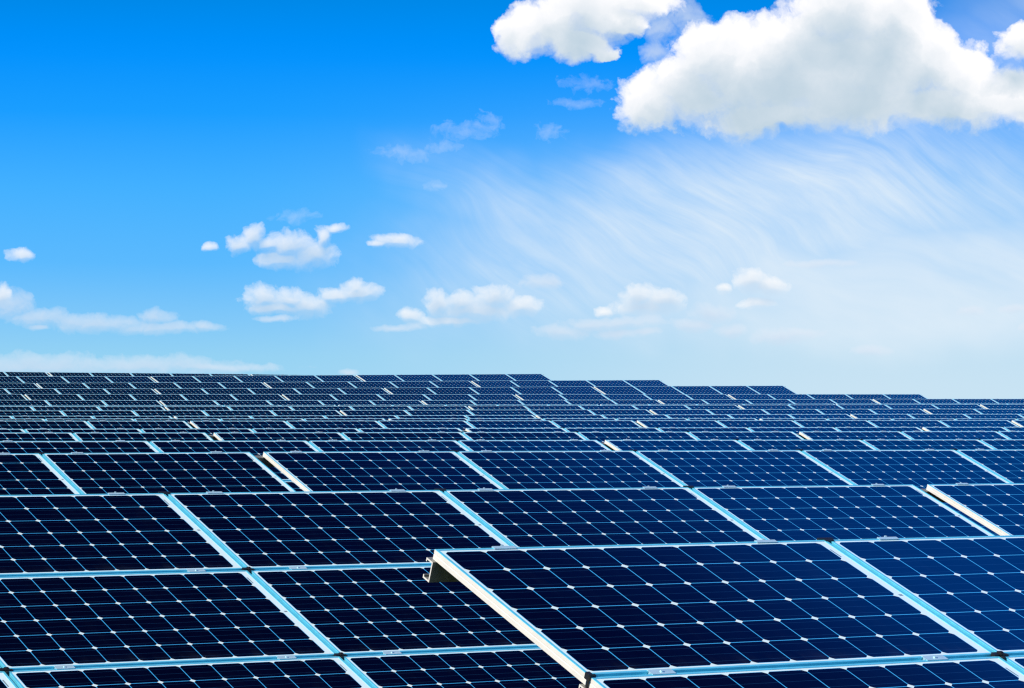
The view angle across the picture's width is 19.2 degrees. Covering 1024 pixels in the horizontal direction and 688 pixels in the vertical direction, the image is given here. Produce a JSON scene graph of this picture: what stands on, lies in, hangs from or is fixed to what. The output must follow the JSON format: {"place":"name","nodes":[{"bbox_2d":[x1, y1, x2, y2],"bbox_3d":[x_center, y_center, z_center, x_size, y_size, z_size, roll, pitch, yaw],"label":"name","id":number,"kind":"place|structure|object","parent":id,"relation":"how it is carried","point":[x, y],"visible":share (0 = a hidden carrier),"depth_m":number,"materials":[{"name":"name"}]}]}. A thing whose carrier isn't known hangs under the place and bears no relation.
{"place":"outdoors","nodes":[
{"label":"outdoors","id":0,"kind":"place"},
{"bbox_2d":[0,0,1023,398],"label":"sky","id":1,"kind":"structure","parent":0,"point":[801,196],"materials":[{"name":"blue"}]},
{"bbox_3d":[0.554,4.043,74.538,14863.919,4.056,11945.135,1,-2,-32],"label":"ground","id":2,"kind":"structure","parent":0,"visible":0},
{"bbox_2d":[0,394,26,399],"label":"solar table","id":3,"kind":"object","parent":2,"relation":"on","point":[12,397],"visible":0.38,"depth_m":87.75,"materials":[{"name":"glass"}]},
{"bbox_2d":[0,383,38,388],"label":"solar table","id":4,"kind":"object","parent":2,"relation":"on","point":[18,385],"visible":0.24,"depth_m":97.80,"materials":[{"name":"glass"}]},
{"bbox_2d":[0,372,48,375],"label":"solar table","id":5,"kind":"object","parent":2,"relation":"on","point":[23,374],"visible":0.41,"depth_m":112.65,"materials":[{"name":"glass"}]},
{"bbox_2d":[0,376,155,387],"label":"solar table","id":6,"kind":"object","parent":2,"relation":"on","point":[73,379],"visible":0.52,"depth_m":103.06,"materials":[{"name":"glass"}]},
{"bbox_2d":[0,388,157,399],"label":"solar table","id":7,"kind":"object","parent":2,"relation":"on","point":[23,391],"visible":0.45,"depth_m":93.85,"materials":[{"name":"glass"}]},
{"bbox_2d":[0,400,161,405],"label":"solar table","id":8,"kind":"object","parent":2,"relation":"on","point":[70,402],"visible":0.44,"depth_m":82.39,"materials":[{"name":"glass"}]},
{"bbox_2d":[0,406,165,410],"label":"solar table","id":9,"kind":"object","parent":2,"relation":"on","point":[34,408],"visible":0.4,"depth_m":70.86,"materials":[{"name":"glass"}]},
{"bbox_2d":[0,415,172,418],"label":"solar table","id":10,"kind":"object","parent":2,"relation":"on","point":[52,417],"visible":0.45,"depth_m":58.34,"materials":[{"name":"glass"}]},
{"bbox_2d":[0,420,191,428],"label":"solar table","id":11,"kind":"object","parent":2,"relation":"on","point":[104,424],"visible":0.18,"depth_m":46.10,"materials":[{"name":"glass"}]},
{"bbox_2d":[0,432,213,440],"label":"solar table","id":12,"kind":"object","parent":2,"relation":"on","point":[102,436],"visible":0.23,"depth_m":34.65,"materials":[{"name":"glass"}]},
{"bbox_2d":[0,451,295,494],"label":"solar table","id":13,"kind":"object","parent":2,"relation":"on","point":[38,473],"visible":0.23,"depth_m":21.54,"materials":[{"name":"glass"}]},
{"bbox_2d":[48,372,250,382],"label":"solar table","id":14,"kind":"object","parent":2,"relation":"on","point":[61,374],"visible":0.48,"depth_m":115.06,"materials":[{"name":"glass"}]},
{"bbox_2d":[36,382,268,393],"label":"solar table","id":15,"kind":"object","parent":2,"relation":"on","point":[166,385],"visible":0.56,"depth_m":100.53,"materials":[{"name":"glass"}]},
{"bbox_2d":[24,394,285,404],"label":"solar table","id":16,"kind":"object","parent":2,"relation":"on","point":[158,397],"visible":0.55,"depth_m":90.18,"materials":[{"name":"glass"}]},
{"bbox_2d":[0,410,341,416],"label":"solar table","id":17,"kind":"object","parent":2,"relation":"on","point":[172,413],"visible":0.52,"depth_m":65.86,"materials":[{"name":"glass"}]},
{"bbox_2d":[0,418,387,422],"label":"solar table","id":18,"kind":"object","parent":2,"relation":"on","point":[187,420],"visible":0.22,"depth_m":53.52,"materials":[{"name":"glass"}]},
{"bbox_2d":[53,405,335,407],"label":"solar table","id":19,"kind":"object","parent":2,"relation":"on","point":[163,406],"visible":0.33,"depth_m":79.20,"materials":[{"name":"glass"}]},
{"bbox_2d":[0,427,465,434],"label":"solar table","id":20,"kind":"object","parent":2,"relation":"on","point":[209,431],"visible":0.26,"depth_m":41.42,"materials":[{"name":"glass"}]},
{"bbox_2d":[150,375,361,387],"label":"solar table","id":21,"kind":"object","parent":2,"relation":"on","point":[309,378],"visible":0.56,"depth_m":107.33,"materials":[{"name":"glass"}]},
{"bbox_2d":[154,388,389,399],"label":"solar table","id":22,"kind":"object","parent":2,"relation":"on","point":[280,391],"visible":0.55,"depth_m":97.74,"materials":[{"name":"glass"}]},
{"bbox_2d":[159,400,424,405],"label":"solar table","id":23,"kind":"object","parent":2,"relation":"on","point":[291,402],"visible":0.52,"depth_m":86.00,"materials":[{"name":"glass"}]},
{"bbox_2d":[0,439,611,491],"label":"solar table","id":24,"kind":"object","parent":2,"relation":"on","point":[256,448],"visible":0.15,"depth_m":28.56,"materials":[{"name":"glass"}]},
{"bbox_2d":[251,374,362,380],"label":"solar table","id":25,"kind":"object","parent":2,"relation":"on","point":[271,374],"visible":0.07,"depth_m":118.10,"materials":[{"name":"glass"}]},
{"bbox_2d":[165,406,469,410],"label":"solar table","id":26,"kind":"object","parent":2,"relation":"on","point":[270,408],"visible":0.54,"depth_m":74.25,"materials":[{"name":"glass"}]},
{"bbox_2d":[173,415,536,419],"bbox_3d":[-2.316,2.764,60.585,8.481,2.707,2.892,1,-2,-32],"label":"solar table","id":27,"kind":"object","parent":2,"relation":"on","point":[386,417],"visible":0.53,"depth_m":61.89,"materials":[{"name":"glass"}]},
{"bbox_2d":[264,381,477,393],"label":"solar table","id":28,"kind":"object","parent":2,"relation":"on","point":[387,384],"visible":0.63,"depth_m":105.24,"materials":[{"name":"glass"}]},
{"bbox_2d":[282,394,519,404],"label":"solar table","id":29,"kind":"object","parent":2,"relation":"on","point":[420,397],"visible":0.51,"depth_m":94.72,"materials":[{"name":"glass"}]},
{"bbox_2d":[190,420,640,429],"bbox_3d":[-0.692,2.556,48.219,8.481,2.707,2.892,1,-2,-32],"label":"solar table","id":30,"kind":"object","parent":2,"relation":"on","point":[462,424],"visible":0.18,"depth_m":49.26,"materials":[{"name":"glass"}]},
{"bbox_2d":[356,374,550,385],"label":"solar table","id":31,"kind":"object","parent":2,"relation":"on","point":[477,377],"visible":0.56,"depth_m":112.25,"materials":[{"name":"glass"}]},
{"bbox_2d":[338,404,597,406],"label":"solar table","id":32,"kind":"object","parent":2,"relation":"on","point":[473,405],"visible":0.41,"depth_m":83.44,"materials":[{"name":"glass"}]},
{"bbox_2d":[384,386,601,399],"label":"solar table","id":33,"kind":"object","parent":2,"relation":"on","point":[517,390],"visible":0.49,"depth_m":102.40,"materials":[{"name":"glass"}]},
{"bbox_2d":[339,409,652,415],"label":"solar table","id":34,"kind":"object","parent":2,"relation":"on","point":[514,412],"visible":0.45,"depth_m":70.33,"materials":[{"name":"glass"}]},
{"bbox_2d":[0,483,994,687],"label":"solar table","id":35,"kind":"object","parent":2,"relation":"on","point":[301,589],"visible":0.48,"depth_m":15.01,"materials":[{"name":"glass"}]},
{"bbox_2d":[213,431,804,442],"bbox_3d":[0.851,2.400,36.420,8.481,2.707,2.892,1,-2,-31],"label":"solar table","id":36,"kind":"object","parent":2,"relation":"on","point":[601,437],"visible":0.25,"depth_m":37.38,"materials":[{"name":"glass"}]},
{"bbox_2d":[421,399,661,404],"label":"solar table","id":37,"kind":"object","parent":2,"relation":"on","point":[476,402],"visible":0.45,"depth_m":90.34,"materials":[{"name":"glass"}]},
{"bbox_2d":[471,380,668,393],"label":"solar table","id":38,"kind":"object","parent":2,"relation":"on","point":[550,383],"visible":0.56,"depth_m":109.90,"materials":[{"name":"glass"}]},
{"bbox_2d":[388,418,756,427],"bbox_3d":[2.061,2.725,56.585,8.481,2.707,2.892,1,-2,-32],"label":"solar table","id":39,"kind":"object","parent":2,"relation":"on","point":[417,419],"visible":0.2,"depth_m":57.60,"materials":[{"name":"glass"}]},
{"bbox_2d":[468,405,740,410],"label":"solar table","id":40,"kind":"object","parent":2,"relation":"on","point":[567,407],"visible":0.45,"depth_m":78.67,"materials":[{"name":"glass"}]},
{"bbox_2d":[515,394,731,400],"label":"solar table","id":41,"kind":"object","parent":2,"relation":"on","point":[657,397],"visible":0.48,"depth_m":99.20,"materials":[{"name":"glass"}]},
{"bbox_2d":[260,448,1023,535],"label":"solar table","id":42,"kind":"object","parent":2,"relation":"on","point":[389,470],"visible":0.33,"depth_m":23.87,"materials":[{"name":"glass"}]},
{"bbox_2d":[465,426,922,433],"bbox_3d":[3.655,2.565,44.447,8.481,2.707,2.892,1,-2,-32],"label":"solar table","id":43,"kind":"object","parent":2,"relation":"on","point":[796,430],"visible":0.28,"depth_m":45.50,"materials":[{"name":"glass"}]},
{"bbox_2d":[535,414,852,419],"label":"solar table","id":44,"kind":"object","parent":2,"relation":"on","point":[757,416],"visible":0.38,"depth_m":66.37,"materials":[{"name":"glass"}]},
{"bbox_2d":[594,386,796,398],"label":"solar table","id":45,"kind":"object","parent":2,"relation":"on","point":[726,390],"visible":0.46,"depth_m":106.92,"materials":[{"name":"glass"}]},
{"bbox_2d":[600,403,834,405],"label":"solar table","id":46,"kind":"object","parent":2,"relation":"on","point":[716,404],"visible":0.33,"depth_m":87.80,"materials":[{"name":"glass"}]},
{"bbox_2d":[423,535,1023,687],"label":"solar table","id":47,"kind":"object","parent":2,"relation":"on","point":[885,611],"visible":1,"depth_m":10.23,"materials":[{"name":"glass"}]},
{"bbox_2d":[658,399,877,404],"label":"solar table","id":48,"kind":"object","parent":2,"relation":"on","point":[782,401],"visible":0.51,"depth_m":95.13,"materials":[{"name":"glass"}]},
{"bbox_2d":[650,408,928,414],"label":"solar table","id":49,"kind":"object","parent":2,"relation":"on","point":[781,411],"visible":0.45,"depth_m":74.71,"materials":[{"name":"glass"}]},
{"bbox_2d":[604,438,1023,450],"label":"solar table","id":50,"kind":"object","parent":2,"relation":"on","point":[831,444],"visible":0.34,"depth_m":32.04,"materials":[{"name":"glass"}]},
{"bbox_2d":[637,420,1018,428],"bbox_3d":[6.449,2.665,52.757,8.481,2.707,2.892,1,-2,-32],"label":"solar table","id":51,"kind":"object","parent":2,"relation":"on","point":[920,424],"visible":0.23,"depth_m":53.68,"materials":[{"name":"glass"}]},
{"bbox_2d":[728,394,927,403],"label":"solar table","id":52,"kind":"object","parent":2,"relation":"on","point":[826,396],"visible":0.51,"depth_m":103.85,"materials":[{"name":"glass"}]},
{"bbox_2d":[738,404,984,409],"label":"solar table","id":53,"kind":"object","parent":2,"relation":"on","point":[919,406],"visible":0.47,"depth_m":83.41,"materials":[{"name":"glass"}]},
{"bbox_2d":[760,418,1023,426],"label":"solar table","id":54,"kind":"object","parent":2,"relation":"on","point":[1009,419],"visible":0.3,"depth_m":61.80,"materials":[{"name":"glass"}]},
{"bbox_2d":[799,430,1023,439],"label":"solar table","id":55,"kind":"object","parent":2,"relation":"on","point":[824,435],"visible":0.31,"depth_m":40.62,"materials":[{"name":"glass"}]},
{"bbox_2d":[836,403,1023,408],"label":"solar table","id":56,"kind":"object","parent":2,"relation":"on","point":[940,403],"visible":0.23,"depth_m":92.62,"materials":[{"name":"glass"}]},
{"bbox_2d":[850,414,1023,418],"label":"solar table","id":57,"kind":"object","parent":2,"relation":"on","point":[1017,416],"visible":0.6,"depth_m":69.80,"materials":[{"name":"glass"}]},
{"bbox_2d":[873,399,1023,403],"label":"solar table","id":58,"kind":"object","parent":2,"relation":"on","point":[904,401],"visible":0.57,"depth_m":98.95,"materials":[{"name":"glass"}]},
{"bbox_2d":[922,426,1023,430],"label":"solar table","id":59,"kind":"object","parent":2,"relation":"on","point":[988,428],"visible":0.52,"depth_m":48.39,"materials":[{"name":"glass"}]},
{"bbox_2d":[924,409,1023,413],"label":"solar table","id":60,"kind":"object","parent":2,"relation":"on","point":[975,411],"visible":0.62,"depth_m":77.88,"materials":[{"name":"glass"}]},
{"bbox_2d":[925,482,1023,535],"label":"solar table","id":61,"kind":"object","parent":2,"relation":"on","point":[997,508],"visible":0.92,"depth_m":18.43,"materials":[{"name":"glass"},{"name":"silicon"},{"name":"aluminium"}]},
{"bbox_2d":[980,404,1023,408],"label":"solar table","id":62,"kind":"object","parent":2,"relation":"on","point":[1003,406],"visible":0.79,"depth_m":85.91,"materials":[{"name":"glass"}]},
{"bbox_2d":[1012,420,1023,426],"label":"solar table","id":63,"kind":"object","parent":2,"relation":"on","point":[1020,423],"visible":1,"depth_m":56.18,"materials":[{"name":"metal"}]}
]}

